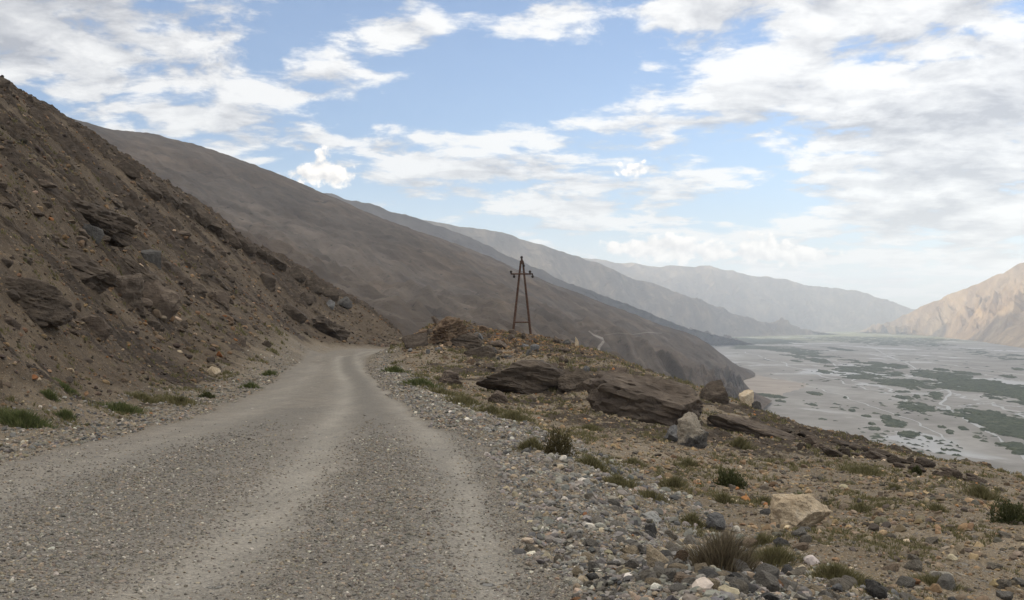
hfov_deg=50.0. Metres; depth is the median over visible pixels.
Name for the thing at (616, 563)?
loose stone
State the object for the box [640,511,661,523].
boulder
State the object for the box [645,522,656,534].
loose stone
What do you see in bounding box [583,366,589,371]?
mound rock
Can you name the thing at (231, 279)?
hillside rock
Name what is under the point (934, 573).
loose stone
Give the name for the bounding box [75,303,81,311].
hillside rock
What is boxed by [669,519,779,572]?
dry bush
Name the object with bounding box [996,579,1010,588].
loose stone
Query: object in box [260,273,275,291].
rock outcrop
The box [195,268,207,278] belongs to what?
hillside rock
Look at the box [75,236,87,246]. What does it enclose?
hillside rock
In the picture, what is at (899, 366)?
scrub island
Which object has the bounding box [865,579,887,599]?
boulder
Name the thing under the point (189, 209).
rock ledge
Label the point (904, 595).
loose stone
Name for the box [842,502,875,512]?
grass patch
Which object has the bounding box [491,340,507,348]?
boulder
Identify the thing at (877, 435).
scattered scrub
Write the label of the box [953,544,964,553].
loose stone
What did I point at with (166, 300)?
rock outcrop
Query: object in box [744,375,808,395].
sandbank
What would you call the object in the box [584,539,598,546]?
loose stone
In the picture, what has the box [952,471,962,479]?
crest rock
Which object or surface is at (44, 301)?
rock outcrop
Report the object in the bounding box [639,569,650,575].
loose stone
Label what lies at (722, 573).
loose stone
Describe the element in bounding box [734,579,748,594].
loose stone
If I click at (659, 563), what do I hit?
loose stone
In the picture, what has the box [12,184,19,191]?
hillside rock
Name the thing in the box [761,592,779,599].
loose stone
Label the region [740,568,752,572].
loose stone
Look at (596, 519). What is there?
loose stone
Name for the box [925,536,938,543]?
loose stone
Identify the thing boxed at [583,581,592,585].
loose stone
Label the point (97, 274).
rock outcrop
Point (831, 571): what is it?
grass patch
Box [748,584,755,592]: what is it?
loose stone
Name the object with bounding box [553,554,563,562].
loose stone
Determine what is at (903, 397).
scrub island
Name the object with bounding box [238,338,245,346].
hillside rock
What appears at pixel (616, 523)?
loose stone
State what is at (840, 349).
scrub island
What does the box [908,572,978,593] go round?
grass patch
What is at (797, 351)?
scrub island
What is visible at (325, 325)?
boulder
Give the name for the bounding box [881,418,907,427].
scrub island
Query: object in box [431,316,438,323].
boulder
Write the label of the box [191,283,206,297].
rock outcrop
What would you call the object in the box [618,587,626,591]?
loose stone
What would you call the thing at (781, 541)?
boulder
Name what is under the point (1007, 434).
scrub island
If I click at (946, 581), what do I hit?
loose stone
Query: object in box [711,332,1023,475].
river bed
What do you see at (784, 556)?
grass patch
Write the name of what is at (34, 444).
roadside gravel
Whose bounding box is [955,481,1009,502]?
grass patch
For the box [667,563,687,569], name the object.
loose stone
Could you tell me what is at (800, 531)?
loose stone
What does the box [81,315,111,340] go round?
rock outcrop
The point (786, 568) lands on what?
loose stone
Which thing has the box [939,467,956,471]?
crest rock
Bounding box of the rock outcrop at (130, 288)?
[114,273,144,314]
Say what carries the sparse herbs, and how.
on the ground
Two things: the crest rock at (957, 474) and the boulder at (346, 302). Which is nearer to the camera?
the crest rock at (957, 474)
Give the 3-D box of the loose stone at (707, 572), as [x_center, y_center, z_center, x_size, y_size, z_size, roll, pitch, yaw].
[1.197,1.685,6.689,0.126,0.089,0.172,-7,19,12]
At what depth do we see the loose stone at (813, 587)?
7.56 m
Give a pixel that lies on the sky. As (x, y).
(875, 148)
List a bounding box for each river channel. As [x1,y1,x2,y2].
[745,352,889,393]
[774,378,957,443]
[786,353,946,393]
[805,347,1022,374]
[872,347,1023,459]
[948,392,1023,416]
[952,403,1021,406]
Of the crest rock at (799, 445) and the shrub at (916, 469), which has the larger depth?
the crest rock at (799, 445)
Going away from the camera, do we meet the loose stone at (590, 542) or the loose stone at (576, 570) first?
the loose stone at (576, 570)
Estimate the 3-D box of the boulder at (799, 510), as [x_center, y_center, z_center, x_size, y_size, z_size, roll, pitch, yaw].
[3.893,2.908,14.838,0.828,0.569,0.542,0,-1,15]
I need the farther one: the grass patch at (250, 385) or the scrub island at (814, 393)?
the scrub island at (814, 393)
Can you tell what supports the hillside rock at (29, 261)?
on the hillside
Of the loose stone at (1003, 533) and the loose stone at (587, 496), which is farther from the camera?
the loose stone at (1003, 533)
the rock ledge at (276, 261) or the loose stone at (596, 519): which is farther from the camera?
the rock ledge at (276, 261)
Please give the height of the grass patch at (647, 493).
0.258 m
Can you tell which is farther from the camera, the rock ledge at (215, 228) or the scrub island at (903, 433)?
the scrub island at (903, 433)
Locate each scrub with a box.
[733,337,813,344]
[734,350,1023,455]
[807,336,960,346]
[938,348,1023,359]
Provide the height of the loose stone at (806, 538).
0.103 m
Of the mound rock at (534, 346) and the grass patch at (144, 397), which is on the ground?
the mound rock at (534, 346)
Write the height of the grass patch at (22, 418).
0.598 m
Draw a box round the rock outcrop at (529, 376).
[476,360,563,393]
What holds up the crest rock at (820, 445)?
on the ground
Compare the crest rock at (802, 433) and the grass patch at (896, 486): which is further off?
the crest rock at (802, 433)
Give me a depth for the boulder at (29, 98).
109.24 m
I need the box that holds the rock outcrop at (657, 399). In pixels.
[582,371,703,426]
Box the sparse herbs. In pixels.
[0,106,1023,599]
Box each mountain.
[74,119,771,408]
[324,193,752,345]
[424,220,840,336]
[583,258,914,331]
[855,263,1023,347]
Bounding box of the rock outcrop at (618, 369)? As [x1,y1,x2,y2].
[590,367,626,408]
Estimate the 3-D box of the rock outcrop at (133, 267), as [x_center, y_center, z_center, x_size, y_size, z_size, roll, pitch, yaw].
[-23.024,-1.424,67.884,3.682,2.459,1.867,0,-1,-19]
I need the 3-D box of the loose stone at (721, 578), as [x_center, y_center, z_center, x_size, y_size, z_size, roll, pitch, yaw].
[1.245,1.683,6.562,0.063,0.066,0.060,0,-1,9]
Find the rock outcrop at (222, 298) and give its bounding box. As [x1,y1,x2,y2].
[208,290,229,310]
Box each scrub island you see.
[733,345,838,357]
[757,393,784,398]
[792,355,805,358]
[803,358,831,363]
[806,391,822,395]
[816,347,858,350]
[816,369,834,373]
[823,365,945,392]
[838,357,906,378]
[868,426,880,430]
[880,414,891,419]
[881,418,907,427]
[885,363,908,368]
[891,395,914,399]
[893,401,939,412]
[897,430,916,437]
[910,369,1023,404]
[918,384,936,388]
[927,391,943,399]
[932,368,949,370]
[938,408,1023,439]
[945,429,953,433]
[952,370,980,374]
[958,426,968,429]
[988,429,1023,438]
[994,441,1023,454]
[999,375,1017,377]
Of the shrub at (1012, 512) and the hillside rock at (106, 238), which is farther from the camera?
the hillside rock at (106, 238)
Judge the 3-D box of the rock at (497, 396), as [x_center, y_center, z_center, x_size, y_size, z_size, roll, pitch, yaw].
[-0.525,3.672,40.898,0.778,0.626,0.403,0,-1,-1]
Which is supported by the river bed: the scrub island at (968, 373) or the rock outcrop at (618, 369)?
the scrub island at (968, 373)
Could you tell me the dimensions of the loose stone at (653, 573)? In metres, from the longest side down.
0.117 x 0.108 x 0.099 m
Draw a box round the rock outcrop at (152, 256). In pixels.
[140,249,160,269]
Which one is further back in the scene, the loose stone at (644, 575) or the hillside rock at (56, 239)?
the hillside rock at (56, 239)
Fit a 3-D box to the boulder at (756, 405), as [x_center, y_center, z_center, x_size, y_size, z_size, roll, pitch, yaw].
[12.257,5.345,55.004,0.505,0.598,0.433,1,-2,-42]
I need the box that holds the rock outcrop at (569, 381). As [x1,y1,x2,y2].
[558,369,594,392]
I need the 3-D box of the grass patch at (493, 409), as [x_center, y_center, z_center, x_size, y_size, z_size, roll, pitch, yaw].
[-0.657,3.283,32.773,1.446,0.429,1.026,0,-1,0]
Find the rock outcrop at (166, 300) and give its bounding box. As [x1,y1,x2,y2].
[143,279,181,321]
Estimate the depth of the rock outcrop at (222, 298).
91.17 m
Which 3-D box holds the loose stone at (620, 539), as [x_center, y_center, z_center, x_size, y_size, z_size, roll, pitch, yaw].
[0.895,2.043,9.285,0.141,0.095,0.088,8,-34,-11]
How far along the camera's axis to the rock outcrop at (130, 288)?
59.36 m
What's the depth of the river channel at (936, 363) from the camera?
3935.87 m
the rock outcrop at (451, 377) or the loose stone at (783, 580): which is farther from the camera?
the rock outcrop at (451, 377)
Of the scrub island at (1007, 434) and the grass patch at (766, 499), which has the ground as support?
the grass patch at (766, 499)
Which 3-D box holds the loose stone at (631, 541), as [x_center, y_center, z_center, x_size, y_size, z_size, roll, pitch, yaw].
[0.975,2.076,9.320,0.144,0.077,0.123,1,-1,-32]
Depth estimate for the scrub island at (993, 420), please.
1689.45 m
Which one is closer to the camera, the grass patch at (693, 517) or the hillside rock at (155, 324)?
the grass patch at (693, 517)
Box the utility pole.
[509,256,533,333]
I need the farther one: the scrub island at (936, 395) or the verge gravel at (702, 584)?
the scrub island at (936, 395)
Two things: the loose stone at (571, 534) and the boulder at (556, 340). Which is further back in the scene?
the boulder at (556, 340)
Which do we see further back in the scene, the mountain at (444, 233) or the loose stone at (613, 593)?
the mountain at (444, 233)
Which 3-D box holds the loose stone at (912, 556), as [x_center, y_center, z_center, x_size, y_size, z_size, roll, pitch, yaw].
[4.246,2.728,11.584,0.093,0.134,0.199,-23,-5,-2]
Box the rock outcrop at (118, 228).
[71,199,137,247]
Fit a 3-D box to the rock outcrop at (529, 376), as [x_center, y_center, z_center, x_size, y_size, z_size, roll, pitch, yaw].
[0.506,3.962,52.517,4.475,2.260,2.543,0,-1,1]
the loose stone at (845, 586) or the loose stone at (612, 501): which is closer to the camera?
the loose stone at (845, 586)
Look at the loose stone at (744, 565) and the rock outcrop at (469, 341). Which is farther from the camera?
the rock outcrop at (469, 341)
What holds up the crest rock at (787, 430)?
on the ground
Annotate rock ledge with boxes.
[115,161,140,180]
[135,178,162,200]
[155,185,181,208]
[179,201,196,219]
[194,207,211,228]
[208,222,221,236]
[222,229,241,249]
[238,237,257,255]
[256,246,267,264]
[267,253,287,271]
[289,265,306,282]
[304,276,323,294]
[322,287,338,302]
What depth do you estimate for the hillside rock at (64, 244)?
52.95 m
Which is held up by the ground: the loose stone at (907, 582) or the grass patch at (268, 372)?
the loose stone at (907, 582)
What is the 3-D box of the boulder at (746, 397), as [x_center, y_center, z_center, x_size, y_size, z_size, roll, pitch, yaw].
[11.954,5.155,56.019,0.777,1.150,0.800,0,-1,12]
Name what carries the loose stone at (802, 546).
on the ground
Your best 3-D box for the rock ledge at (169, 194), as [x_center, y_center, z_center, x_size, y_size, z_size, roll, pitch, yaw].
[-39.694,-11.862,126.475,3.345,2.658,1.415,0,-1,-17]
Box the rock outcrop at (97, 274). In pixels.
[58,248,118,293]
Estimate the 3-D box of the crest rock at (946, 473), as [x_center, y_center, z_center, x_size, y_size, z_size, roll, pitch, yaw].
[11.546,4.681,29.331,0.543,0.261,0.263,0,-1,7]
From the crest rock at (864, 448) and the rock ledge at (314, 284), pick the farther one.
the rock ledge at (314, 284)
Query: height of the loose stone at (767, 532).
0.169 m
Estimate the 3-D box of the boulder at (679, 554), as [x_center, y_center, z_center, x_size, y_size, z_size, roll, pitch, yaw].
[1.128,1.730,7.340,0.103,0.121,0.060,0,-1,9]
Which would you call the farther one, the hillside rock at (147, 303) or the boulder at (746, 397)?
the hillside rock at (147, 303)
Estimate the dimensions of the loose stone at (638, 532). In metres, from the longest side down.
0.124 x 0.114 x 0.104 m
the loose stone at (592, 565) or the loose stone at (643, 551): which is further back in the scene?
the loose stone at (643, 551)
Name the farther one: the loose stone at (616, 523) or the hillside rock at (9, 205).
the hillside rock at (9, 205)
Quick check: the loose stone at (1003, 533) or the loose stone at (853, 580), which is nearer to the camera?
the loose stone at (853, 580)
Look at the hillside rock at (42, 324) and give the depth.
34.99 m
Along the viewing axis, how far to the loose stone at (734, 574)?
6.78 m
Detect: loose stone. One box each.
[526,544,539,551]
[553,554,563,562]
[562,576,580,583]
[568,532,582,537]
[571,566,582,575]
[571,593,579,598]
[581,551,593,560]
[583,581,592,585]
[584,493,596,499]
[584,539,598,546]
[585,572,599,580]
[587,561,599,571]
[591,515,605,522]
[595,578,606,588]
[595,586,606,591]
[607,498,620,507]
[607,560,620,565]
[608,505,622,512]
[609,590,617,595]
[610,520,622,526]
[615,528,626,533]
[615,536,624,542]
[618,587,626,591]
[619,555,629,560]
[620,545,638,554]
[625,558,638,568]
[627,539,636,544]
[630,542,642,550]
[631,530,643,536]
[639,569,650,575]
[640,546,646,554]
[640,572,648,578]
[644,530,656,538]
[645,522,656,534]
[645,577,660,584]
[649,571,658,578]
[653,565,664,572]
[655,561,664,566]
[660,550,671,556]
[662,568,675,580]
[664,532,677,539]
[665,541,677,548]
[667,558,685,566]
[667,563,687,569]
[669,583,686,593]
[674,571,684,582]
[680,574,695,581]
[681,577,695,584]
[683,534,692,544]
[694,563,707,572]
[697,569,718,577]
[702,566,715,571]
[708,578,719,589]
[717,571,729,575]
[717,576,724,580]
[725,577,750,583]
[728,572,742,577]
[729,576,736,584]
[729,584,740,591]
[733,558,748,571]
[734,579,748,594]
[737,572,751,581]
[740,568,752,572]
[742,537,756,547]
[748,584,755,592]
[753,563,779,578]
[754,570,779,591]
[760,508,770,515]
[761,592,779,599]
[763,531,771,536]
[779,578,790,584]
[781,564,792,573]
[783,581,797,591]
[786,566,805,575]
[791,592,806,598]
[792,527,806,536]
[792,542,808,550]
[793,593,801,599]
[799,535,811,542]
[803,584,820,591]
[817,590,832,597]
[826,589,839,599]
[827,577,852,588]
[839,582,849,591]
[841,575,857,585]
[880,563,899,571]
[895,576,915,587]
[899,592,915,599]
[904,559,922,571]
[907,554,919,559]
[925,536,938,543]
[927,572,942,577]
[929,571,951,574]
[936,573,955,590]
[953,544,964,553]
[987,562,1002,569]
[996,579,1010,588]
[996,590,1012,599]
[998,531,1010,537]
[1011,577,1023,586]
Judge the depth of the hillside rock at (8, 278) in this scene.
35.73 m
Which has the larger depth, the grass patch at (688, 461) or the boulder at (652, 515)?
the grass patch at (688, 461)
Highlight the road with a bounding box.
[0,348,559,599]
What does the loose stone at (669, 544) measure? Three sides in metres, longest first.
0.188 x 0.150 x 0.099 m
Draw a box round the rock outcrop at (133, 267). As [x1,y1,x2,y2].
[121,257,170,288]
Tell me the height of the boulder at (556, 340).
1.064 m
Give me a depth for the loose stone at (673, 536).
11.38 m
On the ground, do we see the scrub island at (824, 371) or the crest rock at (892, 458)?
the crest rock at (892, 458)
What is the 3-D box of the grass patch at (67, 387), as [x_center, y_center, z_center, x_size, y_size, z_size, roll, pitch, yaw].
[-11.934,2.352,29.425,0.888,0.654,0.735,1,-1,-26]
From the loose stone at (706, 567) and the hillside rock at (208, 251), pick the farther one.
the hillside rock at (208, 251)
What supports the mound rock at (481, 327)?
on the ground
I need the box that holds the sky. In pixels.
[0,0,1023,309]
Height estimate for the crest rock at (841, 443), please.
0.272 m
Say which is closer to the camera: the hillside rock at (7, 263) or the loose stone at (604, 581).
the loose stone at (604, 581)
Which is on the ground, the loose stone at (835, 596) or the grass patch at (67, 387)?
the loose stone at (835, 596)
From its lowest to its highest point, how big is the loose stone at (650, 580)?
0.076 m
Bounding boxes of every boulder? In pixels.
[0,79,10,87]
[26,95,32,102]
[207,366,220,377]
[282,303,307,323]
[300,291,313,305]
[311,315,350,340]
[326,300,334,309]
[338,297,352,308]
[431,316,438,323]
[464,345,495,358]
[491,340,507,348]
[553,336,560,343]
[563,339,570,344]
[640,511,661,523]
[646,544,668,567]
[663,425,677,440]
[673,550,688,561]
[676,412,708,448]
[699,379,728,403]
[705,512,724,529]
[739,389,753,405]
[752,401,761,409]
[769,493,831,527]
[773,537,789,546]
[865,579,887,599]
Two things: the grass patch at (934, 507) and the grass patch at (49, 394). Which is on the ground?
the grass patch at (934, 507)
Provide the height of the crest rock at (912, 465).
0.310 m
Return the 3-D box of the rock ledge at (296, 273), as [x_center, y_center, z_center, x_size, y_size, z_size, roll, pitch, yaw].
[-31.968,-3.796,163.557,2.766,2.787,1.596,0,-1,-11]
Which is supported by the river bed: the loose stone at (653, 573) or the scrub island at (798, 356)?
the scrub island at (798, 356)
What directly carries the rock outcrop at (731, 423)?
on the ground
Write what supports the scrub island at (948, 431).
on the river bed
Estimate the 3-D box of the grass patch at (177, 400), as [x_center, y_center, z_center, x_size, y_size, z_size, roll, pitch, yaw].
[-10.490,3.120,34.582,2.162,0.456,1.641,0,-1,0]
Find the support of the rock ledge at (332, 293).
on the hillside
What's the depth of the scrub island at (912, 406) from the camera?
1952.96 m
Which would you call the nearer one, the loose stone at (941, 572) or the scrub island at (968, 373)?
the loose stone at (941, 572)
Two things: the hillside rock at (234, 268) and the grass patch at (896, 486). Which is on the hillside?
the hillside rock at (234, 268)
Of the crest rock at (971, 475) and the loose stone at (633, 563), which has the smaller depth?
the loose stone at (633, 563)
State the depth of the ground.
20.28 m
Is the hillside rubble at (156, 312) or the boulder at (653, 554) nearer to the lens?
the boulder at (653, 554)
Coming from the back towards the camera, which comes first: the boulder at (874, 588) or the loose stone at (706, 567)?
the boulder at (874, 588)
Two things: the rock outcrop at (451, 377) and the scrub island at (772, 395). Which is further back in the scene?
the scrub island at (772, 395)
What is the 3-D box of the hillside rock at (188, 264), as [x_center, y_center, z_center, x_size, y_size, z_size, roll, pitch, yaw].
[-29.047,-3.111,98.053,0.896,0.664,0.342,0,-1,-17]
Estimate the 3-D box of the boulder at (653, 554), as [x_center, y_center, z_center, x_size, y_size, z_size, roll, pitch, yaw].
[0.967,1.727,7.279,0.159,0.214,0.108,0,-1,8]
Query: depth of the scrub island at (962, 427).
1556.30 m
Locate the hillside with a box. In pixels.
[0,76,403,460]
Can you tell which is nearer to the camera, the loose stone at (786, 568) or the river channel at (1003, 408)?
the loose stone at (786, 568)
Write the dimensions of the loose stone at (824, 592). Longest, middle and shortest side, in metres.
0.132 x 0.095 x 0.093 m
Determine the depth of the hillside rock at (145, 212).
103.69 m
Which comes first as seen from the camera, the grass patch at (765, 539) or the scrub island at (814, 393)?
the grass patch at (765, 539)
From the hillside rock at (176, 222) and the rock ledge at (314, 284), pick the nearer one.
the hillside rock at (176, 222)
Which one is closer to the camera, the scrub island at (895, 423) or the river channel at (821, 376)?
the scrub island at (895, 423)
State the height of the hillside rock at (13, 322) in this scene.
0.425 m
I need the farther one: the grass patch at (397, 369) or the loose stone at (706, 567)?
the grass patch at (397, 369)
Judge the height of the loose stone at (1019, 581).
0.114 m
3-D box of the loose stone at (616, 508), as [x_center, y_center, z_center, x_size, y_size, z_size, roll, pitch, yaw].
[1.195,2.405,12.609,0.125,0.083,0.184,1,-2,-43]
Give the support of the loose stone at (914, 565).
on the ground
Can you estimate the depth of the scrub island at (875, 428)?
1555.00 m
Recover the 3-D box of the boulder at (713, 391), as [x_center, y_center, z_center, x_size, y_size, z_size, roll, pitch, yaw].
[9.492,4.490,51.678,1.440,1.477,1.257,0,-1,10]
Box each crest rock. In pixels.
[781,427,793,432]
[796,431,815,436]
[796,442,802,449]
[804,435,824,444]
[813,442,830,448]
[821,448,844,456]
[830,440,849,445]
[841,448,849,456]
[849,442,861,450]
[861,446,867,451]
[862,450,886,458]
[867,448,892,456]
[887,455,900,462]
[893,462,905,467]
[900,458,912,463]
[909,463,925,472]
[915,456,935,467]
[935,471,951,477]
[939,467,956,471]
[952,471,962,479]
[962,476,987,483]
[966,473,978,477]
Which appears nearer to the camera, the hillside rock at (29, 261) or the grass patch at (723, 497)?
the grass patch at (723, 497)
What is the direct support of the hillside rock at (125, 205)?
on the hillside
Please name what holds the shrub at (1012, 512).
on the ground
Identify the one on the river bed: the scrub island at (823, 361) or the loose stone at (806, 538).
the scrub island at (823, 361)
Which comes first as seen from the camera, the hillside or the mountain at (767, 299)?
the hillside
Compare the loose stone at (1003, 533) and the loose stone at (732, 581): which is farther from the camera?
the loose stone at (1003, 533)
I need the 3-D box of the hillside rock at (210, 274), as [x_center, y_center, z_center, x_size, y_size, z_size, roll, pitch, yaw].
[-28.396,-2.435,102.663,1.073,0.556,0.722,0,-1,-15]
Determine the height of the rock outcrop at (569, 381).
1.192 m
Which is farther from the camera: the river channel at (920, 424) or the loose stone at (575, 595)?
the river channel at (920, 424)
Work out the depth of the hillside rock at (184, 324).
69.00 m
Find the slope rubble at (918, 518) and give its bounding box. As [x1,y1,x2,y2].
[402,320,1023,599]
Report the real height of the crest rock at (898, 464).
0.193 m
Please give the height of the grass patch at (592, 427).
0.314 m
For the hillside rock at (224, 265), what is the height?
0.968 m
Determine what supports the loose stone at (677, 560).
on the ground
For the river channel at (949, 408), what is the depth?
1975.76 m
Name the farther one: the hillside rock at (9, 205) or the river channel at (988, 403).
the river channel at (988, 403)
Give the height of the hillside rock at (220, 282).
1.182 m
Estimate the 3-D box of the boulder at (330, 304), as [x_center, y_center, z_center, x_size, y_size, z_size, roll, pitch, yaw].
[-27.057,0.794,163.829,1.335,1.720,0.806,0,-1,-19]
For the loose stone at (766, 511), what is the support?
on the ground
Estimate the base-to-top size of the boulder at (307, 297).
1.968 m
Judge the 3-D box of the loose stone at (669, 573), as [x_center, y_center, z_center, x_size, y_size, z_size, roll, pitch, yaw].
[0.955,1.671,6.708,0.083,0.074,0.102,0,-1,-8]
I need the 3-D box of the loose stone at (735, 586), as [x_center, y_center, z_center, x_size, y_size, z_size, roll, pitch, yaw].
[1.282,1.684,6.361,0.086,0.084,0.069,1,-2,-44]
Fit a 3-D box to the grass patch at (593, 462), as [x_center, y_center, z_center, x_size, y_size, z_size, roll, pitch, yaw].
[1.289,2.624,17.360,0.830,0.458,0.666,0,-1,-15]
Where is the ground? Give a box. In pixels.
[366,323,1023,599]
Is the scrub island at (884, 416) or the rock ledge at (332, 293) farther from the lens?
the scrub island at (884, 416)
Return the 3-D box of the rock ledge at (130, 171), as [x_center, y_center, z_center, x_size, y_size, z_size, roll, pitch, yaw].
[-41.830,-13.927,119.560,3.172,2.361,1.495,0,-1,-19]
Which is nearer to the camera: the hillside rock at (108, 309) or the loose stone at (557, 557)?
the loose stone at (557, 557)
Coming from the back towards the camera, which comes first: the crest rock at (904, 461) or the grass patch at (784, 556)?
the crest rock at (904, 461)
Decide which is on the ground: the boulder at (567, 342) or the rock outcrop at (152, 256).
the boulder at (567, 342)
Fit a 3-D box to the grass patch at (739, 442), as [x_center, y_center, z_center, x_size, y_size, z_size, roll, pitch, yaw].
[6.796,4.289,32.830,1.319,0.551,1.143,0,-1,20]
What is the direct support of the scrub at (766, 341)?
on the river bed
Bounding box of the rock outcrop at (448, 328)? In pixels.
[429,316,466,343]
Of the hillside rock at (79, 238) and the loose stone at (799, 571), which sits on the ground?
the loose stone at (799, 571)
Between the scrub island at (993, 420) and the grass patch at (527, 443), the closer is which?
the grass patch at (527, 443)
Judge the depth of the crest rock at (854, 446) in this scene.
37.89 m
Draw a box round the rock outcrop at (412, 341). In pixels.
[401,332,427,348]
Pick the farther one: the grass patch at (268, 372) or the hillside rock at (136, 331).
the grass patch at (268, 372)
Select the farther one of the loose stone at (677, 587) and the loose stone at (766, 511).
the loose stone at (766, 511)
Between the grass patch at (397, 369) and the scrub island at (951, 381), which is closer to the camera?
the grass patch at (397, 369)
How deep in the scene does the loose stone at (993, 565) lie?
11.89 m
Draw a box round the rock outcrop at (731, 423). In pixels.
[707,414,795,441]
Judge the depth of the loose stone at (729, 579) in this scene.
6.54 m
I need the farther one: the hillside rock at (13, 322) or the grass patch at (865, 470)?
the hillside rock at (13, 322)
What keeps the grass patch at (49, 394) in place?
on the hillside
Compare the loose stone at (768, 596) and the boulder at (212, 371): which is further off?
the boulder at (212, 371)
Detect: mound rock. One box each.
[443,341,451,345]
[479,325,487,330]
[508,329,516,334]
[508,334,514,339]
[530,344,539,351]
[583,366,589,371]
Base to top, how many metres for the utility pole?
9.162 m
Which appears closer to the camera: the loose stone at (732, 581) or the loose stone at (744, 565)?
the loose stone at (732, 581)
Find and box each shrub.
[541,417,578,456]
[713,468,749,489]
[911,465,921,475]
[986,498,1023,524]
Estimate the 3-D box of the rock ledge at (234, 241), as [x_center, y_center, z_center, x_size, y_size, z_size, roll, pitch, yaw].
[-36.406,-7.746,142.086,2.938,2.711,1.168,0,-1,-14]
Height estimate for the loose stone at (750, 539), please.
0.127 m
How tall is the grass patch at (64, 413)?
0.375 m
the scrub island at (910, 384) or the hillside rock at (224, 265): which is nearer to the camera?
the hillside rock at (224, 265)
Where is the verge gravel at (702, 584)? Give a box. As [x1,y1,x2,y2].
[363,346,916,599]
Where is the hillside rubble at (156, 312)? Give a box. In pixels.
[0,75,401,407]
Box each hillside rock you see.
[0,182,7,189]
[1,202,14,208]
[1,259,11,267]
[3,315,21,329]
[5,276,14,281]
[6,289,19,300]
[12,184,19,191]
[21,255,32,264]
[32,211,44,216]
[35,321,47,327]
[38,179,57,187]
[42,201,52,208]
[51,237,60,241]
[58,240,68,248]
[67,327,79,334]
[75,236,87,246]
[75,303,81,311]
[77,227,87,236]
[78,191,84,198]
[84,282,96,288]
[102,235,110,241]
[102,303,115,313]
[110,198,123,207]
[122,202,128,210]
[129,191,135,198]
[129,327,139,334]
[142,209,148,216]
[142,297,152,308]
[147,320,160,330]
[162,261,171,270]
[167,215,181,226]
[177,230,191,237]
[180,321,187,328]
[184,261,191,268]
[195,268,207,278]
[200,247,214,257]
[206,271,213,276]
[215,278,228,289]
[218,250,225,256]
[218,261,228,269]
[227,275,234,282]
[229,265,237,270]
[230,315,245,325]
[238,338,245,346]
[262,340,271,347]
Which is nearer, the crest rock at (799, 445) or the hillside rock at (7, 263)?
the crest rock at (799, 445)
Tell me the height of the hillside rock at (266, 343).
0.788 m
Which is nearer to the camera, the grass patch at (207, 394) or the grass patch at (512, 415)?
the grass patch at (512, 415)
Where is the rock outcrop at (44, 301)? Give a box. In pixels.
[3,277,72,327]
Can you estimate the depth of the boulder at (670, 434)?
31.07 m
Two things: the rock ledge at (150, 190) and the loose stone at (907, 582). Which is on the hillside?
the rock ledge at (150, 190)
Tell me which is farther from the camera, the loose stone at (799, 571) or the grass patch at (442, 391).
the grass patch at (442, 391)
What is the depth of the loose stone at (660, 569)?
6.87 m
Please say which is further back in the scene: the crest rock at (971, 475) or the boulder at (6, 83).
the boulder at (6, 83)
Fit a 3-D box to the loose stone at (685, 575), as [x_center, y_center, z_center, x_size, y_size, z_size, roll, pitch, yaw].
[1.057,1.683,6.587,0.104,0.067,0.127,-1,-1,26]
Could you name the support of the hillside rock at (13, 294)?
on the hillside
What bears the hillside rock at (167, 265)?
on the hillside
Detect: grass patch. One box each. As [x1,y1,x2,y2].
[0,406,59,428]
[38,388,61,401]
[49,376,82,398]
[54,407,80,420]
[95,400,151,414]
[117,390,164,403]
[150,393,211,406]
[197,391,217,398]
[238,380,264,388]
[259,369,278,375]
[379,365,410,372]
[396,377,442,388]
[423,387,463,396]
[439,394,487,405]
[470,404,508,414]
[490,409,543,425]
[510,436,548,450]
[566,423,611,432]
[574,454,617,474]
[598,474,647,487]
[618,455,646,466]
[630,488,673,503]
[655,473,691,489]
[677,457,703,466]
[677,509,711,528]
[711,489,739,503]
[723,436,758,450]
[742,531,779,546]
[744,495,771,504]
[745,542,814,567]
[803,559,886,586]
[829,464,900,476]
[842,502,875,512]
[882,483,905,489]
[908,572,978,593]
[919,502,953,512]
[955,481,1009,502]
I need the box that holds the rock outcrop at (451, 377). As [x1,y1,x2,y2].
[438,370,462,385]
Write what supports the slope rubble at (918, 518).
on the ground
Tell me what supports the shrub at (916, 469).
on the ground
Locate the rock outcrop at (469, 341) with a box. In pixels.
[450,333,483,349]
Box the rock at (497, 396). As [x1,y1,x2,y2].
[487,390,507,403]
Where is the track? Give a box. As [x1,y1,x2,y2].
[588,331,603,349]
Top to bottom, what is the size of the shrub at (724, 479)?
0.429 m
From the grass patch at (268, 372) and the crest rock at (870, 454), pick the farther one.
the grass patch at (268, 372)
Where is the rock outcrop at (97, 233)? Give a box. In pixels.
[82,224,104,243]
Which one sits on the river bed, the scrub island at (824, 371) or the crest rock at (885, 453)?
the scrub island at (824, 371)
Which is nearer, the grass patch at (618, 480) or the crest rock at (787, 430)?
the grass patch at (618, 480)
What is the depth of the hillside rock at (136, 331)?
52.90 m
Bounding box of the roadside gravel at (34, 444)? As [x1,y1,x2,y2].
[0,332,303,461]
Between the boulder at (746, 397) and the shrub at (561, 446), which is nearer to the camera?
the shrub at (561, 446)
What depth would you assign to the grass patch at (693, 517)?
13.28 m
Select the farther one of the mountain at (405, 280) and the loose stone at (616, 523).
the mountain at (405, 280)
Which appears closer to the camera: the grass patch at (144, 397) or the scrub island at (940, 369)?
the grass patch at (144, 397)

